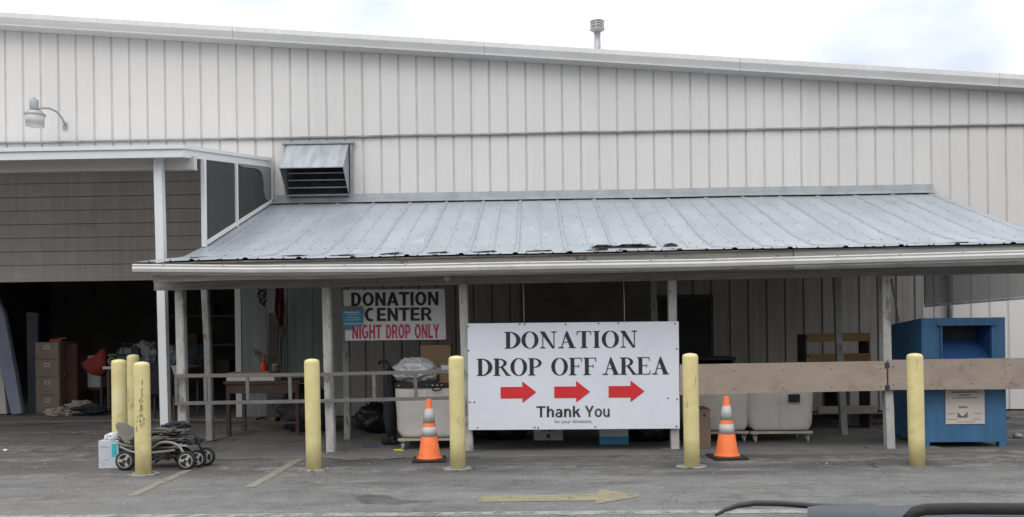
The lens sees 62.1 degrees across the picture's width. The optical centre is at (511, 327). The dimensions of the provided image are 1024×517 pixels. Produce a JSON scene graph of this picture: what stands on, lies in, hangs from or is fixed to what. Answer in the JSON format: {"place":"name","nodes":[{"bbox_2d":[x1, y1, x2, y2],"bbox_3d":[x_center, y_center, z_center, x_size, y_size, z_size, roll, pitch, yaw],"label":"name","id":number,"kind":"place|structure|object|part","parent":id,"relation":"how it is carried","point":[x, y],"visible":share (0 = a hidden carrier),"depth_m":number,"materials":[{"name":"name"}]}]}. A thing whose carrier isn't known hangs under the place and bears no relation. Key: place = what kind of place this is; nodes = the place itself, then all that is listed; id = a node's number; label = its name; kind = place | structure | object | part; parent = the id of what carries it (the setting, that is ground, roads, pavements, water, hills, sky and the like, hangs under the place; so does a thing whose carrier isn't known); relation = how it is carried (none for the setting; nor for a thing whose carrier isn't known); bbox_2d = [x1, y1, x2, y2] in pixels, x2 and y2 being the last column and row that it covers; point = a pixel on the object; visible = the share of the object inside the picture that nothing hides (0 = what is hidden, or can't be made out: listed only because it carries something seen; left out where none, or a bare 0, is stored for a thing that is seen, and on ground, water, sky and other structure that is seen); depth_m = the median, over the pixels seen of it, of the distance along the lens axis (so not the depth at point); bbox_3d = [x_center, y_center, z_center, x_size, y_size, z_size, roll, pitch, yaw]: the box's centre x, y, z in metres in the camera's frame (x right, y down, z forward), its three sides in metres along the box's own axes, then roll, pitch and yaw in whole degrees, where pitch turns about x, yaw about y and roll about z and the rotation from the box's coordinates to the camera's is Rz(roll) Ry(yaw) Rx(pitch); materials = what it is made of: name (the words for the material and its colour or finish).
{"place":"outdoors","nodes":[
{"label":"outdoors","id":0,"kind":"place"},
{"bbox_2d":[50,338,67,341],"bbox_3d":[-8.239,0.218,15.498,0.303,0.075,0.232,-1,0,1],"label":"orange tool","id":1,"kind":"object","parent":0,"point":[59,340],"visible":1,"depth_m":15.42,"materials":[{"name":"orange plastic"}]},
{"bbox_2d":[0,386,263,422],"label":"storage floor","id":2,"kind":"structure","parent":0,"point":[194,414],"depth_m":15.05,"materials":[{"name":"concrete"}]},
{"bbox_2d":[0,370,9,413],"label":"foam slab","id":3,"kind":"object","parent":2,"relation":"on","point":[4,406],"depth_m":15.13,"materials":[{"name":"white plastic"}]},
{"bbox_2d":[0,299,24,413],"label":"leaning panel","id":4,"kind":"object","parent":2,"relation":"on","point":[9,371],"visible":1,"depth_m":14.98,"materials":[{"name":"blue plastic"}]},
{"bbox_2d":[26,312,39,412],"bbox_3d":[-8.756,0.639,15.557,0.222,1.855,0.060,-1,0,1],"label":"upright panel","id":5,"kind":"object","parent":2,"relation":"on","point":[32,319],"visible":0.74,"depth_m":15.53,"materials":[{"name":"grey"}]},
{"bbox_2d":[35,341,75,413],"bbox_3d":[-8.346,0.904,15.555,0.445,1.291,0.622,-1,0,0],"label":"filing cabinet","id":6,"kind":"object","parent":2,"relation":"on","point":[50,371],"visible":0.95,"depth_m":15.27,"materials":[{"name":"brown metal"}]},
{"bbox_2d":[43,400,109,415],"bbox_3d":[-7.651,1.410,15.019,1.138,0.257,0.596,-1,0,1],"label":"clothes heap","id":7,"kind":"object","parent":2,"relation":"on","point":[81,407],"visible":0.99,"depth_m":14.86,"materials":[{"name":"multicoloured fabric"}]},
{"bbox_2d":[64,343,91,403],"bbox_3d":[-8.023,0.920,15.688,0.270,1.250,0.540,-1,0,1],"label":"wooden cupboard","id":8,"kind":"object","parent":2,"relation":"on","point":[76,377],"visible":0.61,"depth_m":15.46,"materials":[{"name":"red wood"}]},
{"bbox_3d":[-8.029,0.925,15.438,0.240,1.160,0.039,-1,0,1],"label":"door","id":9,"kind":"part","parent":8,"relation":"part of","materials":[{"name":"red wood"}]},
{"bbox_2d":[89,386,111,407],"bbox_3d":[-7.866,1.327,16.075,0.509,0.433,0.500,-1,0,1],"label":"stand","id":10,"kind":"object","parent":2,"relation":"on","point":[101,389],"visible":0.29,"depth_m":15.84,"materials":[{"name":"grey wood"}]},
{"bbox_2d":[88,355,110,386],"bbox_3d":[-7.873,0.814,16.037,0.469,0.590,0.535,-1,0,1],"label":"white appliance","id":11,"kind":"object","parent":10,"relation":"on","point":[96,381],"visible":0.14,"depth_m":15.79,"materials":[{"name":"metal"}]},
{"bbox_2d":[88,373,99,385],"bbox_3d":[-7.879,0.844,15.798,0.429,0.490,0.011,-1,0,1],"label":"door","id":12,"kind":"structure","parent":11,"relation":"in","point":[93,380],"depth_m":15.79,"materials":[{"name":"white metal"}]},
{"bbox_2d":[103,364,202,414],"bbox_3d":[-6.441,1.099,15.289,1.482,0.854,0.758,-1,0,1],"label":"folding table","id":13,"kind":"object","parent":2,"relation":"on","point":[173,366],"visible":0.34,"depth_m":15.01,"materials":[{"name":"white plastic"}]},
{"bbox_2d":[81,349,108,375],"bbox_3d":[-7.428,0.623,15.153,0.453,0.488,0.220,-1,0,1],"label":"red cloth","id":14,"kind":"object","parent":13,"relation":"hanging from","point":[94,364],"visible":0.95,"depth_m":15.11,"materials":[{"name":"red fabric"}]},
{"bbox_2d":[107,343,141,365],"bbox_3d":[-6.872,0.477,15.129,0.570,0.400,0.302,-1,0,1],"label":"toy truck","id":15,"kind":"object","parent":13,"relation":"on","point":[123,353],"visible":0.41,"depth_m":15.04,"materials":[{"name":"green plastic"}]},
{"bbox_3d":[-6.850,0.412,15.036,0.220,0.090,0.003,-1,0,1],"label":"window","id":16,"kind":"part","parent":15,"relation":"part of","materials":[{"name":"grey plastic"}]},
{"bbox_2d":[132,339,157,363],"bbox_3d":[-6.587,0.438,15.267,0.511,0.460,0.360,-1,0,1],"label":"plastic bag","id":17,"kind":"object","parent":13,"relation":"on","point":[149,351],"visible":0.64,"depth_m":15.16,"materials":[{"name":"grey plastic"}]},
{"bbox_2d":[156,344,175,364],"bbox_3d":[-6.181,0.477,15.351,0.535,0.373,0.426,-1,0,1],"label":"plastic bag","id":18,"kind":"object","parent":13,"relation":"on","point":[172,350],"visible":0.27,"depth_m":15.23,"materials":[{"name":"grey plastic"}]},
{"bbox_2d":[187,342,203,363],"bbox_3d":[-5.721,0.460,15.404,0.487,0.397,0.355,-1,0,19],"label":"bundle","id":19,"kind":"object","parent":13,"relation":"on","point":[195,352],"visible":0.62,"depth_m":15.27,"materials":[{"name":"fabric"}]},
{"bbox_2d":[150,362,175,420],"bbox_3d":[-5.795,1.055,14.111,0.462,0.981,0.562,-1,0,-7],"label":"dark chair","id":20,"kind":"object","parent":2,"relation":"on","point":[154,380],"visible":0.46,"depth_m":13.88,"materials":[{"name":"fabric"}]},
{"bbox_2d":[156,297,235,373],"bbox_3d":[-6.641,0.378,21.000,4.050,2.300,0.650,-1,0,1],"label":"shelving unit","id":21,"kind":"object","parent":2,"relation":"on","point":[200,316],"visible":0.09,"depth_m":20.73,"materials":[{"name":"metal"}]},
{"bbox_2d":[187,334,203,343],"bbox_3d":[-7.864,0.275,20.956,0.370,0.253,0.400,-1,0,1],"label":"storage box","id":22,"kind":"object","parent":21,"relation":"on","point":[193,338],"visible":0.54,"depth_m":20.76,"materials":[{"name":"cardboard"}]},
{"bbox_2d":[217,359,234,372],"bbox_3d":[-7.047,0.935,20.935,0.309,0.313,0.400,-1,0,1],"label":"storage box","id":23,"kind":"object","parent":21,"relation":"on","point":[225,365],"visible":1,"depth_m":20.74,"materials":[{"name":"cardboard"}]},
{"bbox_2d":[199,304,219,314],"bbox_3d":[-7.454,-0.437,20.945,0.370,0.266,0.400,-1,0,1],"label":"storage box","id":24,"kind":"object","parent":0,"point":[215,309],"visible":0.56,"depth_m":20.75,"materials":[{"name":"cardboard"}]},
{"bbox_2d":[0,409,1023,516],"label":"ground","id":25,"kind":"structure","parent":0,"point":[655,482],"depth_m":8.12,"materials":[{"name":"grey asphalt"}]},
{"bbox_2d":[98,439,126,468],"bbox_3d":[-4.384,1.377,9.333,0.219,0.303,0.202,-1,0,0],"label":"white box","id":26,"kind":"object","parent":25,"relation":"on","point":[109,451],"visible":0.72,"depth_m":9.23,"materials":[{"name":"white cardboard"}]},
{"bbox_2d":[104,432,120,439],"bbox_3d":[-4.362,1.184,9.334,0.237,0.083,0.180,-1,0,1],"label":"white bag","id":27,"kind":"object","parent":26,"relation":"on","point":[113,436],"visible":0.8,"depth_m":9.27,"materials":[{"name":"plastic"}]},
{"bbox_2d":[111,359,127,444],"bbox_3d":[-4.393,0.956,9.514,0.158,1.208,0.158,-1,0,1],"label":"bollard","id":28,"kind":"object","parent":25,"relation":"on","point":[119,386],"visible":0.74,"depth_m":9.45,"materials":[{"name":"yellow metal"}]},
{"bbox_2d":[127,354,139,443],"bbox_3d":[-4.909,0.956,11.028,0.152,1.221,0.152,-1,0,1],"label":"bollard","id":29,"kind":"object","parent":25,"relation":"on","point":[132,359],"visible":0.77,"depth_m":10.96,"materials":[{"name":"yellow metal"}]},
{"bbox_2d":[0,145,272,426],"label":"entrance canopy","id":30,"kind":"object","parent":25,"relation":"on","point":[236,189],"visible":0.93,"depth_m":10.99,"materials":[{"name":"white metal"}]},
{"bbox_2d":[127,362,158,476],"bbox_3d":[-3.822,0.951,8.804,0.316,1.203,0.260,-1,0,1],"label":"bollard","id":31,"kind":"object","parent":25,"relation":"on","point":[142,418],"visible":0.99,"depth_m":8.73,"materials":[{"name":"yellow metal"}]},
{"bbox_2d":[126,467,197,495],"bbox_3d":[-3.443,1.514,8.570,0.100,0.001,1.802,-1,0,0],"label":"parking line","id":32,"kind":"object","parent":25,"relation":"on","point":[151,486],"visible":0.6,"depth_m":8.31,"materials":[{"name":"yellow paint"}]},
{"bbox_2d":[115,420,214,470],"bbox_3d":[-3.820,1.265,9.264,1.095,0.516,0.497,-1,0,1],"label":"folded stroller","id":33,"kind":"object","parent":25,"relation":"on","point":[166,438],"visible":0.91,"depth_m":9.15,"materials":[{"name":"black metal"}]},
{"bbox_2d":[266,313,278,418],"bbox_3d":[-3.973,0.636,14.105,0.170,1.752,0.229,-1,0,1],"label":"brown plank","id":34,"kind":"object","parent":25,"relation":"on","point":[273,335],"visible":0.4,"depth_m":14.12,"materials":[{"name":"brown wood"}]},
{"bbox_2d":[245,459,302,486],"bbox_3d":[-2.449,1.502,8.995,0.100,0.001,1.964,-1,0,2],"label":"parking line","id":35,"kind":"object","parent":25,"relation":"on","point":[270,475],"visible":0.8,"depth_m":8.76,"materials":[{"name":"yellow paint"}]},
{"bbox_2d":[270,334,280,420],"bbox_3d":[-3.814,0.509,13.947,0.180,2.006,0.532,-1,0,1],"label":"broom","id":36,"kind":"object","parent":25,"relation":"on","point":[272,419],"visible":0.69,"depth_m":13.93,"materials":[{"name":"brown wood"}]},
{"bbox_2d":[275,298,287,420],"bbox_3d":[-3.733,0.508,13.945,0.180,2.006,0.532,-1,0,1],"label":"broom","id":37,"kind":"object","parent":25,"relation":"on","point":[279,419],"visible":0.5,"depth_m":13.97,"materials":[{"name":"brown wood"}]},
{"bbox_2d":[298,359,329,471],"bbox_3d":[-2.095,0.928,8.966,0.316,1.206,0.295,-1,0,1],"label":"bollard","id":38,"kind":"object","parent":25,"relation":"on","point":[312,413],"visible":0.96,"depth_m":8.89,"materials":[{"name":"yellow metal"}]},
{"bbox_2d":[0,509,806,516],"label":"parking line","id":39,"kind":"object","parent":25,"relation":"on","point":[535,513],"visible":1,"depth_m":6.76,"materials":[{"name":"white paint"}]},
{"bbox_2d":[412,399,445,462],"bbox_3d":[-0.928,1.142,9.519,0.370,0.690,0.370,-1,0,-4],"label":"traffic cone","id":40,"kind":"object","parent":25,"relation":"on","point":[429,451],"visible":1,"depth_m":9.44,"materials":[{"name":"orange plastic"}]},
{"bbox_2d":[442,356,472,470],"bbox_3d":[-0.577,0.902,8.921,0.326,1.220,0.279,-1,0,1],"label":"bollard","id":41,"kind":"object","parent":25,"relation":"on","point":[457,415],"visible":0.92,"depth_m":8.85,"materials":[{"name":"yellow metal"}]},
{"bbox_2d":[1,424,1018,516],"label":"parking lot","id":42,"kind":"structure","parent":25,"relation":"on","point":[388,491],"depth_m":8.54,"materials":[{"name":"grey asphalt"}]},
{"bbox_2d":[0,12,1023,416],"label":"metal building","id":43,"kind":"structure","parent":25,"relation":"on","point":[416,114],"depth_m":14.25,"materials":[{"name":"paint"}]},
{"bbox_2d":[23,97,66,129],"bbox_3d":[-7.743,-3.510,14.065,0.329,0.469,0.801,-1,0,5],"label":"wall lamp","id":44,"kind":"object","parent":43,"relation":"attached to","point":[34,116],"visible":1,"depth_m":13.77,"materials":[{"name":"metal"}]},
{"bbox_2d":[0,169,201,281],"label":"wall","id":45,"kind":"structure","parent":43,"relation":"in","point":[92,226],"depth_m":14.54,"materials":[{"name":"paint"}]},
{"bbox_2d":[279,140,354,200],"bbox_3d":[-3.255,-2.629,14.046,1.219,1.001,0.533,-1,0,1],"label":"exhaust vent hood","id":46,"kind":"object","parent":43,"relation":"attached to","point":[319,168],"visible":1,"depth_m":14.23,"materials":[{"name":"galvanised steel"}]},
{"bbox_2d":[520,281,650,322],"bbox_3d":[1.275,0.059,14.196,2.271,2.720,0.047,-1,0,1],"label":"roller door","id":47,"kind":"structure","parent":43,"relation":"in","point":[570,301],"depth_m":14.18,"materials":[{"name":"black metal"}]},
{"bbox_2d":[590,19,604,48],"bbox_3d":[1.605,-5.258,15.963,0.284,1.028,0.284,-1,0,1],"label":"roof vent pipe","id":48,"kind":"object","parent":43,"relation":"on","point":[597,28],"visible":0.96,"depth_m":15.90,"materials":[{"name":"metal"}]},
{"bbox_2d":[657,294,713,355],"bbox_3d":[2.897,0.435,14.161,0.917,1.967,0.039,-1,0,1],"label":"side door","id":49,"kind":"structure","parent":43,"relation":"in","point":[694,312],"depth_m":14.15,"materials":[{"name":"paint"}]},
{"bbox_2d":[478,489,638,503],"bbox_3d":[0.411,1.465,7.384,1.412,0.001,0.650,-1,0,1],"label":"painted arrow","id":50,"kind":"object","parent":25,"relation":"on","point":[602,496],"visible":1,"depth_m":7.33,"materials":[{"name":"yellow paint"}]},
{"bbox_2d":[676,353,707,468],"bbox_3d":[1.862,0.873,8.852,0.332,1.218,0.276,-1,0,1],"label":"bollard","id":51,"kind":"object","parent":25,"relation":"on","point":[691,411],"visible":0.94,"depth_m":8.79,"materials":[{"name":"yellow metal"}]},
{"bbox_2d":[706,396,748,460],"bbox_3d":[2.381,1.100,9.432,0.370,0.690,0.370,-1,0,-4],"label":"traffic cone","id":52,"kind":"object","parent":25,"relation":"on","point":[726,449],"visible":1,"depth_m":9.36,"materials":[{"name":"orange plastic"}]},
{"bbox_2d":[906,353,925,465],"bbox_3d":[4.180,0.857,8.797,0.160,1.191,0.160,-1,0,1],"label":"bollard","id":53,"kind":"object","parent":25,"relation":"on","point":[915,407],"visible":0.95,"depth_m":8.73,"materials":[{"name":"yellow metal"}]},
{"bbox_2d":[891,317,1005,446],"bbox_3d":[5.337,0.645,10.424,0.979,1.526,0.910,-1,0,1],"label":"donation bin","id":54,"kind":"object","parent":25,"relation":"on","point":[974,415],"visible":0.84,"depth_m":10.03,"materials":[{"name":"metal"}]},
{"bbox_2d":[1012,433,1023,437],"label":"rock","id":55,"kind":"object","parent":25,"relation":"on","point":[1016,435],"visible":0.99,"depth_m":10.72,"materials":[{"name":"stone"}]},
{"bbox_2d":[0,0,1023,74],"label":"sky","id":56,"kind":"structure","parent":0,"point":[957,35],"materials":[{"name":"white"}]},
{"bbox_2d":[212,412,958,459],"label":"shed floor","id":57,"kind":"structure","parent":0,"point":[278,441],"depth_m":10.46,"materials":[{"name":"concrete"}]},
{"bbox_2d":[223,378,303,435],"bbox_3d":[-3.476,1.125,12.217,1.082,0.763,0.750,-1,0,1],"label":"wooden table","id":58,"kind":"object","parent":57,"relation":"on","point":[275,386],"visible":0.62,"depth_m":11.87,"materials":[{"name":"brown wood"}]},
{"bbox_2d":[226,377,281,380],"bbox_3d":[-3.667,0.703,12.102,0.676,0.085,0.350,-1,0,1],"label":"drawer tray","id":59,"kind":"object","parent":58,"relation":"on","point":[253,378],"visible":0.57,"depth_m":11.93,"materials":[{"name":"white plastic"}]},
{"bbox_2d":[224,371,276,373],"bbox_3d":[-3.716,0.640,12.098,0.620,0.033,0.400,-1,0,1],"label":"wooden board top","id":60,"kind":"object","parent":59,"relation":"on","point":[251,372],"visible":0.74,"depth_m":12.01,"materials":[{"name":"beige wood"}]},
{"bbox_2d":[260,354,267,370],"bbox_3d":[-3.620,0.563,12.396,0.120,0.360,0.120,-1,0,1],"label":"traffic cone","id":61,"kind":"object","parent":58,"relation":"on","point":[263,366],"visible":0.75,"depth_m":12.36,"materials":[{"name":"plastic"}]},
{"bbox_2d":[272,364,278,372],"bbox_3d":[-3.432,0.633,12.341,0.106,0.215,0.106,-1,0,1],"label":"paint tin","id":62,"kind":"object","parent":58,"relation":"on","point":[275,367],"visible":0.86,"depth_m":12.30,"materials":[{"name":"metal"}]},
{"bbox_2d":[275,384,335,430],"bbox_3d":[-2.989,1.115,12.369,0.872,0.769,0.627,-1,0,1],"label":"black bag","id":63,"kind":"object","parent":57,"relation":"on","point":[285,411],"visible":0.3,"depth_m":12.20,"materials":[{"name":"black plastic"}]},
{"bbox_2d":[325,454,402,459],"bbox_3d":[-1.695,1.482,9.761,0.977,0.001,0.448,-1,0,1],"label":"cement patch","id":64,"kind":"object","parent":57,"relation":"on","point":[379,457],"visible":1,"depth_m":9.72,"materials":[{"name":"grey concrete"}]},
{"bbox_2d":[355,397,385,432],"bbox_3d":[-1.963,1.230,12.053,0.537,0.514,0.439,-1,0,1],"label":"black bag","id":65,"kind":"object","parent":57,"relation":"on","point":[369,417],"visible":0.7,"depth_m":11.90,"materials":[{"name":"black plastic"}]},
{"bbox_2d":[377,360,398,444],"bbox_3d":[-1.565,0.942,10.825,0.257,1.084,0.202,-1,0,1],"label":"folded pushchair","id":66,"kind":"object","parent":57,"relation":"on","point":[389,418],"visible":0.93,"depth_m":10.77,"materials":[{"name":"black plastic"}]},
{"bbox_2d":[395,380,449,449],"bbox_3d":[-0.996,1.075,10.530,0.858,0.824,0.631,-1,0,1],"label":"laundry cart","id":67,"kind":"object","parent":57,"relation":"on","point":[410,415],"visible":0.56,"depth_m":10.27,"materials":[{"name":"plastic"}]},
{"bbox_2d":[392,357,440,381],"bbox_3d":[-1.177,0.514,10.532,0.631,0.311,0.442,-1,0,1],"label":"plastic bag","id":68,"kind":"object","parent":67,"relation":"on","point":[411,363],"visible":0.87,"depth_m":10.39,"materials":[{"name":"plastic"}]},
{"bbox_2d":[439,361,448,382],"bbox_3d":[-0.752,0.559,10.646,0.289,0.271,0.253,-1,0,1],"label":"cardboard box","id":69,"kind":"object","parent":67,"relation":"in","point":[443,377],"visible":0.3,"depth_m":10.52,"materials":[{"name":"brown cardboard"}]},
{"bbox_2d":[420,344,452,366],"bbox_3d":[-0.963,0.360,10.923,0.384,0.282,0.350,-1,0,1],"label":"cardboard box","id":70,"kind":"object","parent":69,"relation":"on","point":[436,354],"visible":0.63,"depth_m":10.75,"materials":[{"name":"brown cardboard"}]},
{"bbox_2d":[473,430,530,439],"bbox_3d":[-0.172,1.257,11.234,0.864,0.416,0.589,-1,0,1],"label":"black bag","id":71,"kind":"object","parent":57,"relation":"on","point":[504,434],"visible":0.3,"depth_m":11.05,"materials":[{"name":"black plastic"}]},
{"bbox_2d":[534,429,562,439],"bbox_3d":[0.472,1.243,11.140,0.374,0.424,0.303,-1,0,1],"label":"white box","id":72,"kind":"object","parent":57,"relation":"on","point":[548,434],"visible":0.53,"depth_m":10.99,"materials":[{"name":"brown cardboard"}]},
{"bbox_2d":[132,184,1023,453],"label":"lean to shed","id":73,"kind":"object","parent":57,"relation":"on","point":[884,233],"visible":0.98,"depth_m":11.15,"materials":[{"name":"metal"}]},
{"bbox_2d":[174,369,464,404],"bbox_3d":[-2.269,0.702,10.012,3.442,0.387,0.031,-1,0,1],"label":"wooden railing","id":74,"kind":"object","parent":73,"relation":"attached to","point":[290,376],"visible":0.86,"depth_m":10.01,"materials":[{"name":"grey wood"}]},
{"bbox_2d":[343,285,445,340],"bbox_3d":[-1.492,-0.305,10.794,1.303,0.922,0.015,-1,0,1],"label":"night drop sign","id":75,"kind":"object","parent":73,"relation":"hanging from","point":[404,314],"visible":0.98,"depth_m":10.79,"materials":[{"name":"plastic"}]},
{"bbox_2d":[342,306,363,329],"bbox_3d":[-2.014,-0.122,10.781,0.287,0.298,0.007,-1,0,1],"label":"blue notice","id":76,"kind":"object","parent":75,"relation":"attached to","point":[352,315],"visible":1,"depth_m":10.78,"materials":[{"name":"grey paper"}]},
{"bbox_2d":[443,276,450,281],"bbox_3d":[-0.761,-0.586,9.946,0.090,0.090,0.062,-1,0,1],"label":"bulkhead light","id":77,"kind":"object","parent":73,"relation":"attached to","point":[446,278],"visible":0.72,"depth_m":9.93,"materials":[{"name":"metal"}]},
{"bbox_2d":[467,321,679,429],"bbox_3d":[0.717,0.563,9.955,2.471,1.251,0.013,-1,0,1],"label":"donation banner","id":78,"kind":"object","parent":73,"relation":"attached to","point":[580,375],"visible":1,"depth_m":9.95,"materials":[{"name":"plastic"}]},
{"bbox_2d":[591,244,612,248],"bbox_3d":[1.054,-0.930,9.776,0.299,0.059,0.170,-1,0,1],"label":"roofing scrap","id":79,"kind":"object","parent":73,"relation":"on","point":[605,246],"visible":1,"depth_m":9.75,"materials":[{"name":"fabric"}]},
{"bbox_2d":[623,281,624,321],"bbox_3d":[1.314,-0.302,9.970,0.014,0.493,0.008,-1,0,1],"label":"cord","id":80,"kind":"object","parent":73,"relation":"hanging from","point":[624,303],"visible":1,"depth_m":9.97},
{"bbox_2d":[612,244,656,247],"bbox_3d":[1.388,-0.933,9.765,0.556,0.068,0.284,-1,0,1],"label":"roofing scrap","id":81,"kind":"object","parent":73,"relation":"on","point":[634,246],"visible":1,"depth_m":9.71,"materials":[{"name":"metal"}]},
{"bbox_2d":[663,243,678,246],"bbox_3d":[1.822,-0.950,9.762,0.181,0.054,0.106,-1,0,1],"label":"roofing scrap","id":82,"kind":"object","parent":73,"relation":"on","point":[670,245],"visible":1,"depth_m":9.75,"materials":[{"name":"fabric"}]},
{"bbox_2d":[679,361,886,394],"bbox_3d":[3.151,0.585,9.893,2.391,0.368,0.031,-1,0,1],"label":"barrier board","id":83,"kind":"object","parent":73,"relation":"attached to","point":[742,378],"visible":0.84,"depth_m":9.88,"materials":[{"name":"brown wood"}]},
{"bbox_2d":[885,361,889,389],"bbox_3d":[4.347,0.555,9.845,0.050,0.340,0.006,-1,0,1],"label":"metal strap","id":84,"kind":"object","parent":83,"relation":"attached to","point":[887,386],"visible":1,"depth_m":9.84,"materials":[{"name":"metal"}]},
{"bbox_2d":[890,278,899,322],"bbox_3d":[5.403,-0.092,11.867,0.023,1.204,0.256,-1,0,-30],"label":"pale pole","id":85,"kind":"object","parent":73,"relation":"attached to","point":[895,301],"visible":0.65,"depth_m":11.91,"materials":[{"name":"grey metal"}]},
{"bbox_2d":[887,358,1023,389],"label":"barrier board","id":86,"kind":"object","parent":73,"relation":"attached to","point":[976,373],"visible":0.98,"depth_m":9.83,"materials":[{"name":"brown wood"}]},
{"bbox_2d":[923,273,1023,306],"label":"hanging sheet","id":87,"kind":"object","parent":73,"relation":"hanging from","point":[944,290],"visible":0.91,"depth_m":12.04,"materials":[{"name":"metal"}]},
{"bbox_2d":[598,429,628,444],"bbox_3d":[1.266,1.216,10.671,0.354,0.458,0.304,-1,0,1],"label":"blue and white box","id":88,"kind":"object","parent":57,"relation":"on","point":[612,436],"visible":0.46,"depth_m":10.52,"materials":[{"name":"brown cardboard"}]},
{"bbox_2d":[628,429,669,440],"bbox_3d":[1.750,1.204,10.855,0.722,0.473,0.559,-1,0,1],"label":"black bag","id":89,"kind":"object","parent":57,"relation":"on","point":[650,434],"visible":0.37,"depth_m":10.64,"materials":[{"name":"black plastic"}]},
{"bbox_2d":[699,406,710,447],"bbox_3d":[2.294,1.198,10.294,0.142,0.468,0.404,-1,0,1],"label":"cardboard box","id":90,"kind":"object","parent":57,"relation":"on","point":[704,427],"visible":0.65,"depth_m":10.10,"materials":[{"name":"brown cardboard"}]},
{"bbox_2d":[679,356,735,363],"bbox_3d":[2.972,0.936,13.079,0.800,0.980,0.700,-1,0,1],"label":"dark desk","id":91,"kind":"object","parent":57,"relation":"on","point":[715,359],"visible":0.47,"depth_m":13.04,"materials":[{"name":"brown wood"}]},
{"bbox_2d":[679,393,748,441],"bbox_3d":[2.553,1.037,10.860,0.895,0.811,0.595,-1,0,1],"label":"laundry cart","id":92,"kind":"object","parent":57,"relation":"on","point":[713,403],"visible":0.42,"depth_m":10.58,"materials":[{"name":"plastic"}]},
{"bbox_2d":[744,392,812,442],"bbox_3d":[3.345,1.027,10.794,0.858,0.811,0.605,-1,0,1],"label":"laundry cart","id":93,"kind":"object","parent":57,"relation":"on","point":[776,413],"visible":0.67,"depth_m":10.52,"materials":[{"name":"plastic"}]},
{"bbox_2d":[797,333,876,427],"bbox_3d":[4.598,0.739,12.048,0.973,1.333,0.420,-1,0,1],"label":"wooden shelf","id":94,"kind":"object","parent":57,"relation":"on","point":[864,409],"visible":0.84,"depth_m":11.85,"materials":[{"name":"beige wood"}]},
{"bbox_2d":[812,391,882,423],"bbox_3d":[4.902,1.117,12.830,1.900,0.570,0.900,-1,0,1],"label":"pallet","id":95,"kind":"object","parent":57,"relation":"on","point":[830,398],"visible":0.09,"depth_m":12.68,"materials":[{"name":"brown wood"}]},
{"bbox_2d":[714,500,1023,516],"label":"car wiper","id":96,"kind":"object","parent":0,"point":[959,509],"visible":1,"depth_m":0.76,"materials":[{"name":"plastic"}]},
{"bbox_3d":[-3.708,-0.642,12.998,0.555,0.024,0.024,-1,0,1],"label":"clothes rail","id":97,"kind":"object","parent":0,"visible":0},
{"bbox_2d":[256,288,266,305],"bbox_3d":[-3.825,-0.481,12.987,0.196,0.308,0.102,-1,0,1],"label":"striped garment","id":98,"kind":"object","parent":97,"relation":"hanging from","point":[261,294],"visible":0.84,"depth_m":12.98,"materials":[{"name":"black fabric"}]},
{"bbox_2d":[273,288,284,326],"bbox_3d":[-3.554,-0.324,12.960,0.219,0.632,0.102,-1,0,1],"label":"maroon garment","id":99,"kind":"object","parent":97,"relation":"hanging from","point":[279,309],"visible":0.94,"depth_m":12.95,"materials":[{"name":"fabric"}]},
{"bbox_2d":[279,325,284,337],"bbox_3d":[-3.500,0.057,12.939,0.118,0.190,0.102,-1,0,1],"label":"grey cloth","id":100,"kind":"object","parent":99,"relation":"hanging from","point":[282,330],"visible":1,"depth_m":12.93,"materials":[{"name":"grey fabric"}]}
]}

